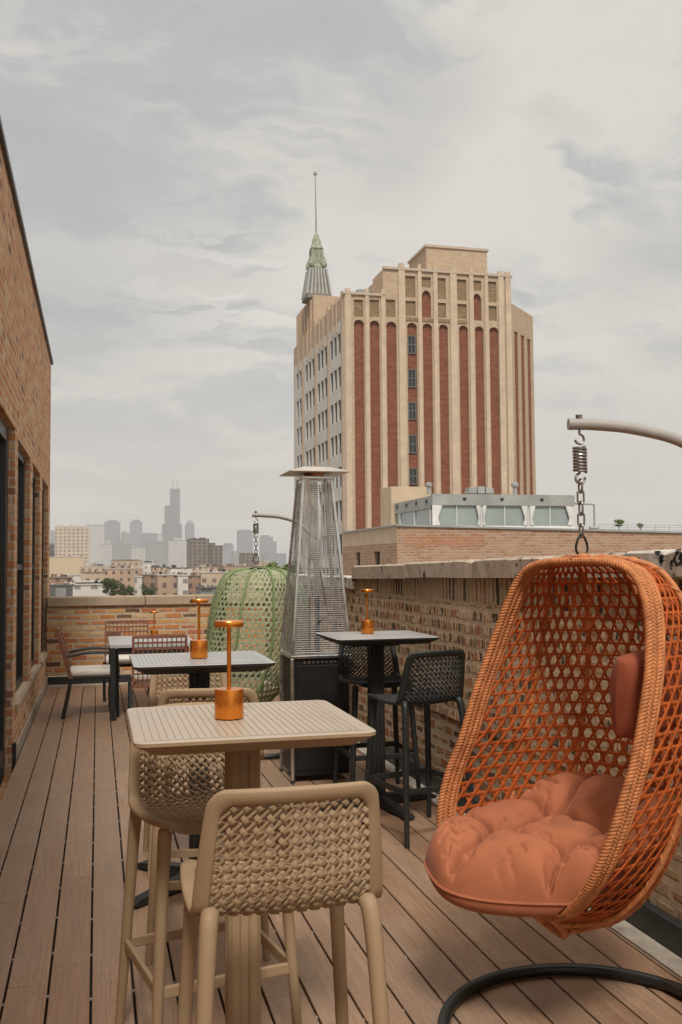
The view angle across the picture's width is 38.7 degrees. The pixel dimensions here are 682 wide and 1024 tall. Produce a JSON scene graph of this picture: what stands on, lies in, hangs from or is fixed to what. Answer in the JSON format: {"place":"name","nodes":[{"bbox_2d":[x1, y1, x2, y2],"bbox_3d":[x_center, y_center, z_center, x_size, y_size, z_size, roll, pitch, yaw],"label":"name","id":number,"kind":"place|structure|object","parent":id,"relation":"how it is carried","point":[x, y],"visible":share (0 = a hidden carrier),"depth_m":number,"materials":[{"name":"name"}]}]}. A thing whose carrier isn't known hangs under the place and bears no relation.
{"place":"outdoors","nodes":[
{"label":"outdoors","id":0,"kind":"place"},
{"bbox_2d":[0,116,52,800],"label":"brick building","id":1,"kind":"structure","parent":0,"point":[26,360],"depth_m":8.56,"materials":[{"name":"brick"}]},
{"bbox_2d":[0,417,7,786],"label":"door","id":2,"kind":"structure","parent":1,"relation":"in","point":[3,428],"depth_m":7.47,"materials":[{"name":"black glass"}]},
{"bbox_2d":[5,438,31,710],"bbox_3d":[-2.859,0.538,8.623,0.138,2.205,1.610,0,-3,-14],"label":"window","id":3,"kind":"structure","parent":1,"relation":"in","point":[21,460],"depth_m":9.20,"materials":[{"name":"black glass"}]},
{"bbox_2d":[23,471,40,682],"bbox_3d":[-3.288,0.633,10.337,0.138,2.205,1.370,0,-3,-14],"label":"window","id":4,"kind":"structure","parent":1,"relation":"in","point":[36,672],"depth_m":10.86,"materials":[{"name":"black glass"}]},
{"bbox_2d":[34,485,48,665],"bbox_3d":[-3.724,0.730,12.076,0.138,2.205,1.480,0,-3,-14],"label":"window","id":5,"kind":"structure","parent":1,"relation":"in","point":[45,656],"depth_m":12.65,"materials":[{"name":"black glass"}]},
{"bbox_2d":[49,542,54,556],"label":"skyscraper","id":6,"kind":"structure","parent":0,"point":[51,552],"depth_m":910.89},
{"bbox_2d":[50,530,54,556],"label":"skyscraper","id":7,"kind":"structure","parent":0,"point":[52,535],"depth_m":4414.22,"materials":[{"name":"concrete"}]},
{"bbox_2d":[49,574,72,596],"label":"brick house","id":8,"kind":"structure","parent":0,"point":[60,579],"depth_m":287.93,"materials":[{"name":"brick"}]},
{"bbox_2d":[49,582,73,596],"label":"garage","id":9,"kind":"structure","parent":0,"point":[59,590],"depth_m":220.60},
{"bbox_2d":[49,554,84,575],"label":"warehouse","id":10,"kind":"structure","parent":0,"point":[64,565],"depth_m":769.07,"materials":[{"name":"beige paint"}]},
{"bbox_2d":[55,525,89,565],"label":"apartment building","id":11,"kind":"structure","parent":0,"point":[73,540],"depth_m":1205.22,"materials":[{"name":"concrete"}]},
{"bbox_2d":[70,572,81,582],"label":"brick house","id":12,"kind":"structure","parent":0,"point":[76,577],"depth_m":327.47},
{"bbox_2d":[72,580,109,599],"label":"warehouse","id":13,"kind":"structure","parent":0,"point":[88,588],"depth_m":251.17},
{"bbox_2d":[80,569,104,580],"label":"brick house","id":14,"kind":"structure","parent":0,"point":[89,575],"depth_m":406.21,"materials":[{"name":"brick"}]},
{"bbox_2d":[86,525,103,565],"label":"skyscraper","id":15,"kind":"structure","parent":0,"point":[96,535],"depth_m":4070.64,"materials":[{"name":"concrete"}]},
{"bbox_2d":[79,563,112,573],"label":"warehouse","id":16,"kind":"structure","parent":0,"point":[99,567],"depth_m":581.08,"materials":[{"name":"concrete"}]},
{"bbox_2d":[99,539,111,566],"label":"skyscraper","id":17,"kind":"structure","parent":0,"point":[105,554],"depth_m":3205.09,"materials":[{"name":"concrete"}]},
{"bbox_2d":[104,520,119,543],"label":"skyscraper","id":18,"kind":"structure","parent":0,"point":[112,530],"depth_m":4480.12,"materials":[{"name":"concrete"}]},
{"bbox_2d":[100,578,125,595],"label":"tree","id":19,"kind":"object","parent":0,"point":[111,585],"visible":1,"depth_m":233.05,"materials":[{"name":"green plant"}]},
{"bbox_2d":[112,540,130,559],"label":"skyscraper","id":20,"kind":"structure","parent":0,"point":[120,550],"depth_m":3413.87,"materials":[{"name":"concrete"}]},
{"bbox_2d":[104,565,142,595],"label":"brick house","id":21,"kind":"structure","parent":0,"point":[123,575],"depth_m":467.73,"materials":[{"name":"brick"}]},
{"bbox_2d":[121,531,129,543],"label":"skyscraper","id":22,"kind":"structure","parent":0,"point":[125,537],"depth_m":4395.92,"materials":[{"name":"concrete"}]},
{"bbox_2d":[111,559,141,567],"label":"apartment building","id":23,"kind":"structure","parent":0,"point":[135,563],"depth_m":683.62,"materials":[{"name":"concrete"}]},
{"bbox_2d":[121,586,134,595],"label":"tree","id":24,"kind":"object","parent":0,"point":[129,590],"visible":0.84,"depth_m":238.74,"materials":[{"name":"green plant"}]},
{"bbox_2d":[130,520,141,558],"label":"skyscraper","id":25,"kind":"structure","parent":0,"point":[135,532],"depth_m":4799.48,"materials":[{"name":"concrete"}]},
{"bbox_2d":[0,687,273,1023],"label":"roof","id":26,"kind":"structure","parent":0,"point":[90,1006],"depth_m":4.68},
{"bbox_2d":[46,594,265,687],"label":"parapet wall","id":27,"kind":"structure","parent":26,"relation":"on","point":[80,620],"depth_m":12.80,"materials":[{"name":"brick"}]},
{"bbox_2d":[0,680,681,1023],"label":"deck","id":28,"kind":"structure","parent":26,"relation":"on","point":[439,949],"depth_m":4.04,"materials":[{"name":"wood"}]},
{"bbox_2d":[55,626,119,718],"bbox_3d":[-2.625,1.643,10.091,0.644,0.907,0.552,0,-3,-14],"label":"dining chair","id":29,"kind":"object","parent":28,"relation":"on","point":[77,672],"visible":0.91,"depth_m":9.88,"materials":[{"name":"grey metal"}]},
{"bbox_2d":[103,620,148,701],"bbox_3d":[-2.488,1.719,11.319,0.552,0.884,0.590,0,-3,-14],"label":"dining chair","id":30,"kind":"object","parent":28,"relation":"on","point":[124,660],"visible":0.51,"depth_m":11.55,"materials":[{"name":"red plastic"}]},
{"bbox_2d":[108,636,192,720],"bbox_3d":[-2.019,1.725,10.290,0.860,0.750,1.200,0,-3,-14],"label":"dining table","id":31,"kind":"object","parent":28,"relation":"on","point":[123,644],"visible":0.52,"depth_m":9.72,"materials":[{"name":"grey metal"}]},
{"bbox_2d":[150,611,157,634],"bbox_3d":[-2.023,1.218,10.524,0.087,0.286,0.087,0,-3,-14],"label":"table lamp","id":32,"kind":"object","parent":31,"relation":"on","point":[154,632],"visible":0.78,"depth_m":10.49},
{"bbox_2d":[128,634,188,729],"bbox_3d":[-1.769,1.611,9.399,0.552,0.884,0.590,0,-3,-14],"label":"dining chair","id":33,"kind":"object","parent":28,"relation":"on","point":[140,680],"visible":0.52,"depth_m":9.15,"materials":[{"name":"red plastic"}]},
{"bbox_2d":[143,652,226,878],"bbox_3d":[-0.779,1.285,5.079,0.480,1.053,0.520,0,-3,-14],"label":"bar stool","id":34,"kind":"object","parent":28,"relation":"on","point":[153,702],"visible":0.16,"depth_m":5.22,"materials":[{"name":"beige wicker"}]},
{"bbox_2d":[129,651,275,907],"bbox_3d":[-0.687,1.250,4.714,0.697,1.079,0.697,0,-3,-14],"label":"bar table","id":35,"kind":"object","parent":28,"relation":"on","point":[198,671],"visible":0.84,"depth_m":4.59,"materials":[{"name":"grey metal"}]},
{"bbox_2d":[190,599,207,658],"bbox_3d":[-0.691,0.565,4.728,0.087,0.286,0.087,2,-4,-37],"label":"table lamp","id":36,"kind":"object","parent":35,"relation":"on","point":[198,648],"visible":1,"depth_m":4.69,"materials":[{"name":"metal"}]},
{"bbox_2d":[145,688,269,965],"bbox_3d":[-0.538,1.226,4.011,0.480,1.053,0.520,0,-3,-5],"label":"bar stool","id":37,"kind":"object","parent":28,"relation":"on","point":[193,694],"visible":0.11,"depth_m":3.79,"materials":[{"name":"beige plastic"}]},
{"bbox_2d":[115,702,301,1023],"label":"bar stool","id":38,"kind":"object","parent":28,"relation":"on","point":[166,817],"visible":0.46,"depth_m":3.17,"materials":[{"name":"beige plastic"}]},
{"bbox_2d":[127,700,375,1023],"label":"bar table","id":39,"kind":"object","parent":28,"relation":"on","point":[241,743],"visible":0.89,"depth_m":2.78,"materials":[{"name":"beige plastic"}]},
{"bbox_2d":[214,620,243,719],"bbox_3d":[-0.330,0.463,2.863,0.087,0.286,0.087,0,-3,-14],"label":"table lamp","id":40,"kind":"object","parent":39,"relation":"on","point":[229,702],"visible":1,"depth_m":2.83,"materials":[{"name":"metal"}]},
{"bbox_2d":[252,511,307,759],"bbox_3d":[-0.689,0.981,8.166,1.012,1.982,1.012,0,-3,-14],"label":"swing stand","id":41,"kind":"object","parent":28,"relation":"on","point":[286,518],"visible":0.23,"depth_m":8.21,"materials":[{"name":"black metal"}]},
{"bbox_2d":[253,517,258,563],"bbox_3d":[-0.719,0.238,8.221,0.050,0.403,0.050,-2,-3,24],"label":"hanging chain","id":42,"kind":"object","parent":41,"relation":"hanging from","point":[255,528],"visible":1,"depth_m":8.21,"materials":[{"name":"metal"}]},
{"bbox_2d":[206,567,307,702],"bbox_3d":[-0.755,1.086,8.158,0.941,1.249,0.662,-2,-3,21],"label":"egg chair","id":43,"kind":"object","parent":42,"relation":"hanging from","point":[222,592],"visible":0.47,"depth_m":7.92,"materials":[{"name":"green wicker"}]},
{"bbox_2d":[177,781,389,1023],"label":"bar stool","id":44,"kind":"object","parent":28,"relation":"on","point":[213,888],"visible":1,"depth_m":2.15,"materials":[{"name":"beige plastic"}]},
{"bbox_2d":[279,466,352,783],"bbox_3d":[-0.190,0.791,7.125,0.466,2.248,0.466,0,-3,-14],"label":"patio heater","id":45,"kind":"object","parent":28,"relation":"on","point":[311,673],"visible":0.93,"depth_m":7.01,"materials":[{"name":"black metal"}]},
{"bbox_2d":[297,665,346,770],"bbox_3d":[-0.135,1.452,6.887,0.360,0.730,0.010,0,-3,-14],"label":"door","id":46,"kind":"structure","parent":45,"relation":"in","point":[314,682],"depth_m":6.88,"materials":[{"name":"black metal"}]},
{"bbox_2d":[316,630,438,820],"bbox_3d":[0.224,1.323,6.198,0.787,1.079,0.787,-1,-3,2],"label":"bar table","id":47,"kind":"object","parent":28,"relation":"on","point":[375,642],"visible":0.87,"depth_m":6.15,"materials":[{"name":"grey metal"}]},
{"bbox_2d":[360,589,373,633],"bbox_3d":[0.171,0.643,6.305,0.087,0.286,0.087,-2,-4,30],"label":"table lamp","id":48,"kind":"object","parent":47,"relation":"on","point":[367,626],"visible":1,"depth_m":6.27,"materials":[{"name":"metal"}]},
{"bbox_2d":[333,644,421,799],"bbox_3d":[0.227,1.355,6.515,0.480,1.053,0.520,0,-3,-14],"label":"bar stool","id":49,"kind":"object","parent":28,"relation":"on","point":[392,681],"visible":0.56,"depth_m":6.63,"materials":[{"name":"grey plastic"}]},
{"bbox_2d":[362,649,474,847],"bbox_3d":[0.444,1.302,5.575,0.480,1.053,0.520,1,-3,-28],"label":"bar stool","id":50,"kind":"object","parent":28,"relation":"on","point":[427,697],"visible":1,"depth_m":5.43,"materials":[{"name":"grey plastic"}]},
{"bbox_2d":[437,414,681,1023],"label":"swing stand","id":51,"kind":"object","parent":28,"relation":"on","point":[456,999],"visible":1,"depth_m":3.46,"materials":[{"name":"black metal"}]},
{"bbox_2d":[572,430,588,553],"bbox_3d":[0.801,-0.066,3.250,0.050,0.427,0.050,-2,-3,24],"label":"hanging chain","id":52,"kind":"object","parent":51,"relation":"hanging from","point":[579,454],"visible":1,"depth_m":3.24,"materials":[{"name":"metal"}]},
{"bbox_2d":[436,553,681,938],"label":"egg chair","id":53,"kind":"object","parent":52,"relation":"hanging from","point":[646,583],"visible":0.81,"depth_m":3.38,"materials":[{"name":"orange wicker"}]},
{"bbox_2d":[423,772,679,917],"bbox_3d":[0.699,1.103,3.225,0.740,0.349,0.699,2,-4,-35],"label":"seat cushion","id":54,"kind":"object","parent":53,"relation":"on","point":[534,851],"visible":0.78,"depth_m":3.11,"materials":[{"name":"fabric"}]},
{"bbox_2d":[610,646,681,737],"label":"back pillow","id":55,"kind":"object","parent":53,"relation":"in","point":[626,676],"visible":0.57,"depth_m":2.97,"materials":[{"name":"orange fabric"}]},
{"bbox_2d":[260,549,681,978],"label":"parapet wall","id":56,"kind":"structure","parent":26,"relation":"on","point":[451,604],"depth_m":5.79,"materials":[{"name":"brown brick"}]},
{"bbox_2d":[133,573,142,594],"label":"brick house","id":57,"kind":"structure","parent":0,"point":[137,584],"depth_m":337.20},
{"bbox_2d":[131,545,145,562],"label":"skyscraper","id":58,"kind":"structure","parent":0,"point":[138,553],"depth_m":3133.64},
{"bbox_2d":[140,571,154,594],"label":"brick house","id":59,"kind":"structure","parent":0,"point":[148,580],"depth_m":343.06,"materials":[{"name":"brick"}]},
{"bbox_2d":[142,533,156,547],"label":"skyscraper","id":60,"kind":"structure","parent":0,"point":[149,537],"depth_m":4225.11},
{"bbox_2d":[142,560,156,573],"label":"brick house","id":61,"kind":"structure","parent":0,"point":[146,566],"depth_m":705.98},
{"bbox_2d":[141,585,158,595],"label":"tree","id":62,"kind":"object","parent":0,"point":[147,590],"visible":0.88,"depth_m":241.98,"materials":[{"name":"green plant"}]},
{"bbox_2d":[146,541,164,566],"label":"skyscraper","id":63,"kind":"structure","parent":0,"point":[155,552],"depth_m":3343.48,"materials":[{"name":"concrete"}]},
{"bbox_2d":[151,564,168,573],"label":"brick house","id":64,"kind":"structure","parent":0,"point":[161,569],"depth_m":610.34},
{"bbox_2d":[157,534,162,540],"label":"skyscraper","id":65,"kind":"structure","parent":0,"point":[159,537],"depth_m":4432.20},
{"bbox_2d":[154,569,177,594],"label":"brick house","id":66,"kind":"structure","parent":0,"point":[166,583],"depth_m":324.97,"materials":[{"name":"brick"}]},
{"bbox_2d":[162,479,181,566],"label":"skyscraper","id":67,"kind":"structure","parent":0,"point":[171,527],"depth_m":5208.81,"materials":[{"name":"concrete"}]},
{"bbox_2d":[168,538,186,567],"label":"skyscraper","id":68,"kind":"structure","parent":0,"point":[177,552],"depth_m":3855.75,"materials":[{"name":"concrete"}]},
{"bbox_2d":[168,565,191,574],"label":"brick house","id":69,"kind":"structure","parent":0,"point":[187,570],"depth_m":554.22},
{"bbox_2d":[176,572,188,594],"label":"brick house","id":70,"kind":"structure","parent":0,"point":[182,583],"depth_m":321.20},
{"bbox_2d":[185,520,194,539],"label":"skyscraper","id":71,"kind":"structure","parent":0,"point":[189,529],"depth_m":4766.76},
{"bbox_2d":[188,572,200,594],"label":"brick house","id":72,"kind":"structure","parent":0,"point":[194,579],"depth_m":331.95,"materials":[{"name":"brick"}]},
{"bbox_2d":[187,538,208,566],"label":"apartment building","id":73,"kind":"structure","parent":0,"point":[197,552],"depth_m":894.58,"materials":[{"name":"concrete"}]},
{"bbox_2d":[190,564,217,572],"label":"brick house","id":74,"kind":"structure","parent":0,"point":[202,568],"depth_m":636.61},
{"bbox_2d":[195,584,216,593],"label":"brick house","id":75,"kind":"structure","parent":0,"point":[206,589],"depth_m":248.68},
{"bbox_2d":[197,569,232,593],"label":"brick house","id":76,"kind":"structure","parent":0,"point":[209,576],"depth_m":378.48,"materials":[{"name":"brick"}]},
{"bbox_2d":[209,543,222,565],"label":"apartment building","id":77,"kind":"structure","parent":0,"point":[215,554],"depth_m":903.04,"materials":[{"name":"concrete"}]},
{"bbox_2d":[222,550,225,564],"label":"skyscraper","id":78,"kind":"structure","parent":0,"point":[223,557],"depth_m":3598.78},
{"bbox_2d":[222,543,233,563],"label":"skyscraper","id":79,"kind":"structure","parent":0,"point":[228,547],"depth_m":4104.76,"materials":[{"name":"concrete"}]},
{"bbox_2d":[231,551,242,565],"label":"skyscraper","id":80,"kind":"structure","parent":0,"point":[235,558],"depth_m":3309.62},
{"bbox_2d":[218,564,262,593],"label":"brick house","id":81,"kind":"structure","parent":0,"point":[228,567],"depth_m":522.23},
{"bbox_2d":[237,530,252,552],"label":"skyscraper","id":82,"kind":"structure","parent":0,"point":[244,541],"depth_m":4326.55,"materials":[{"name":"concrete"}]},
{"bbox_2d":[239,553,257,565],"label":"apartment building","id":83,"kind":"structure","parent":0,"point":[246,559],"depth_m":1006.11,"materials":[{"name":"concrete"}]},
{"bbox_2d":[253,560,276,567],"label":"brick house","id":84,"kind":"structure","parent":0,"point":[265,562],"depth_m":709.93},
{"bbox_2d":[259,535,272,562],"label":"skyscraper","id":85,"kind":"structure","parent":0,"point":[265,543],"depth_m":4451.35,"materials":[{"name":"concrete"}]},
{"bbox_2d":[262,553,286,568],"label":"skyscraper","id":86,"kind":"structure","parent":0,"point":[279,559],"depth_m":3749.03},
{"bbox_2d":[273,541,276,552],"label":"skyscraper","id":87,"kind":"structure","parent":0,"point":[274,546],"depth_m":4508.58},
{"bbox_2d":[256,561,303,593],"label":"tree","id":88,"kind":"object","parent":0,"point":[272,565],"visible":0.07,"depth_m":111.98,"materials":[{"name":"green plant"}]},
{"bbox_2d":[0,0,681,564],"label":"sky","id":89,"kind":"structure","parent":0,"point":[164,155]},
{"bbox_2d":[294,172,535,574],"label":"office tower","id":90,"kind":"structure","parent":0,"point":[419,372],"depth_m":134.18,"materials":[{"name":"brick"}]},
{"bbox_2d":[298,399,301,416],"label":"window","id":91,"kind":"structure","parent":90,"relation":"in","point":[301,399],"depth_m":158.75,"materials":[{"name":"grey glass"}]},
{"bbox_2d":[298,427,301,444],"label":"window","id":92,"kind":"structure","parent":90,"relation":"in","point":[301,427],"depth_m":159.75,"materials":[{"name":"grey glass"}]},
{"bbox_2d":[307,360,313,380],"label":"window","id":93,"kind":"structure","parent":90,"relation":"in","point":[313,360],"depth_m":152.11,"materials":[{"name":"grey glass"}]},
{"bbox_2d":[307,392,314,409],"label":"window","id":94,"kind":"structure","parent":90,"relation":"in","point":[310,392],"depth_m":152.00,"materials":[{"name":"grey glass"}]},
{"bbox_2d":[307,418,314,439],"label":"window","id":95,"kind":"structure","parent":90,"relation":"in","point":[314,418],"depth_m":151.89,"materials":[{"name":"grey glass"}]},
{"bbox_2d":[307,448,314,465],"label":"window","id":96,"kind":"structure","parent":90,"relation":"in","point":[314,448],"depth_m":151.04,"materials":[{"name":"grey glass"}]},
{"bbox_2d":[319,347,326,370],"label":"window","id":97,"kind":"structure","parent":90,"relation":"in","point":[326,347],"depth_m":144.02,"materials":[{"name":"grey glass"}]},
{"bbox_2d":[319,379,326,401],"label":"window","id":98,"kind":"structure","parent":90,"relation":"in","point":[326,379],"depth_m":143.89,"materials":[{"name":"grey glass"}]},
{"bbox_2d":[319,410,326,431],"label":"window","id":99,"kind":"structure","parent":90,"relation":"in","point":[326,410],"depth_m":143.14,"materials":[{"name":"grey glass"}]},
{"bbox_2d":[319,442,327,462],"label":"window","id":100,"kind":"structure","parent":90,"relation":"in","point":[326,442],"depth_m":143.04,"materials":[{"name":"grey glass"}]},
{"bbox_2d":[332,335,340,359],"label":"window","id":101,"kind":"structure","parent":90,"relation":"in","point":[339,335],"depth_m":135.59,"materials":[{"name":"grey glass"}]},
{"bbox_2d":[332,367,340,391],"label":"window","id":102,"kind":"structure","parent":90,"relation":"in","point":[340,367],"depth_m":135.46,"materials":[{"name":"grey glass"}]},
{"bbox_2d":[332,401,340,423],"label":"window","id":103,"kind":"structure","parent":90,"relation":"in","point":[340,401],"depth_m":135.36,"materials":[{"name":"grey glass"}]},
{"bbox_2d":[332,434,340,456],"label":"window","id":104,"kind":"structure","parent":90,"relation":"in","point":[340,434],"depth_m":135.27,"materials":[{"name":"grey glass"}]},
{"bbox_2d":[333,467,341,487],"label":"window","id":105,"kind":"structure","parent":90,"relation":"in","point":[340,467],"depth_m":134.57,"materials":[{"name":"grey glass"}]},
{"bbox_2d":[333,501,341,520],"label":"window","id":106,"kind":"structure","parent":90,"relation":"in","point":[340,501],"depth_m":132.87,"materials":[{"name":"grey glass"}]},
{"bbox_2d":[333,534,341,554],"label":"window","id":107,"kind":"structure","parent":90,"relation":"in","point":[341,534],"depth_m":132.19,"materials":[{"name":"grey glass"}]},
{"bbox_2d":[407,335,415,353],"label":"window","id":108,"kind":"structure","parent":90,"relation":"in","point":[411,340],"depth_m":133.06,"materials":[{"name":"grey glass"}]},
{"bbox_2d":[408,369,415,387],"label":"window","id":109,"kind":"structure","parent":90,"relation":"in","point":[411,372],"depth_m":132.84,"materials":[{"name":"grey glass"}]},
{"bbox_2d":[408,402,416,419],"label":"window","id":110,"kind":"structure","parent":90,"relation":"in","point":[412,415],"depth_m":132.58,"materials":[{"name":"grey glass"}]},
{"bbox_2d":[408,435,416,452],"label":"window","id":111,"kind":"structure","parent":90,"relation":"in","point":[412,439],"depth_m":132.35,"materials":[{"name":"grey glass"}]},
{"bbox_2d":[409,468,416,484],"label":"window","id":112,"kind":"structure","parent":90,"relation":"in","point":[412,471],"depth_m":132.09,"materials":[{"name":"grey glass"}]},
{"bbox_2d":[342,486,681,577],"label":"brick annex","id":113,"kind":"object","parent":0,"point":[419,524],"visible":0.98,"depth_m":53.31,"materials":[{"name":"beige brick"}]},
{"bbox_2d":[377,552,379,564],"bbox_3d":[2.207,2.581,53.862,0.050,0.787,1.235,0,-3,-14],"label":"window","id":114,"kind":"structure","parent":113,"relation":"in","point":[378,553],"depth_m":54.22,"materials":[{"name":"black glass"}]},
{"bbox_2d":[425,482,431,493],"bbox_3d":[5.066,-1.383,56.066,0.400,0.668,0.400,0,-3,-14],"label":"roof vent","id":115,"kind":"object","parent":113,"relation":"on","point":[428,485],"visible":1,"depth_m":55.95,"materials":[{"name":"metal"}]},
{"bbox_2d":[465,486,493,493],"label":"roof unit","id":116,"kind":"structure","parent":113,"relation":"on","point":[478,490],"depth_m":55.48,"materials":[{"name":"metal"}]},
{"bbox_2d":[511,482,518,494],"bbox_3d":[10.266,-1.389,57.370,0.440,0.736,0.440,0,-3,-14],"label":"roof vent","id":117,"kind":"object","parent":113,"relation":"on","point":[514,485],"visible":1,"depth_m":57.24,"materials":[{"name":"metal"}]},
{"bbox_2d":[575,503,597,528],"bbox_3d":[14.225,0.230,56.207,1.439,1.548,0.180,0,-3,-14],"label":"pipe frame","id":118,"kind":"object","parent":113,"relation":"on","point":[593,527],"visible":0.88,"depth_m":56.25,"materials":[{"name":"metal"}]},
{"bbox_2d":[614,519,623,528],"bbox_3d":[15.705,0.824,54.997,0.618,0.915,0.683,0,-3,-14],"label":"shrub","id":119,"kind":"object","parent":113,"relation":"on","point":[618,521],"visible":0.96,"depth_m":54.89,"materials":[{"name":"green plant"}]},
{"bbox_2d":[598,524,681,530],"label":"roof railing","id":120,"kind":"object","parent":113,"relation":"on","point":[655,527],"visible":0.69,"depth_m":54.86,"materials":[{"name":"metal"}]}
]}

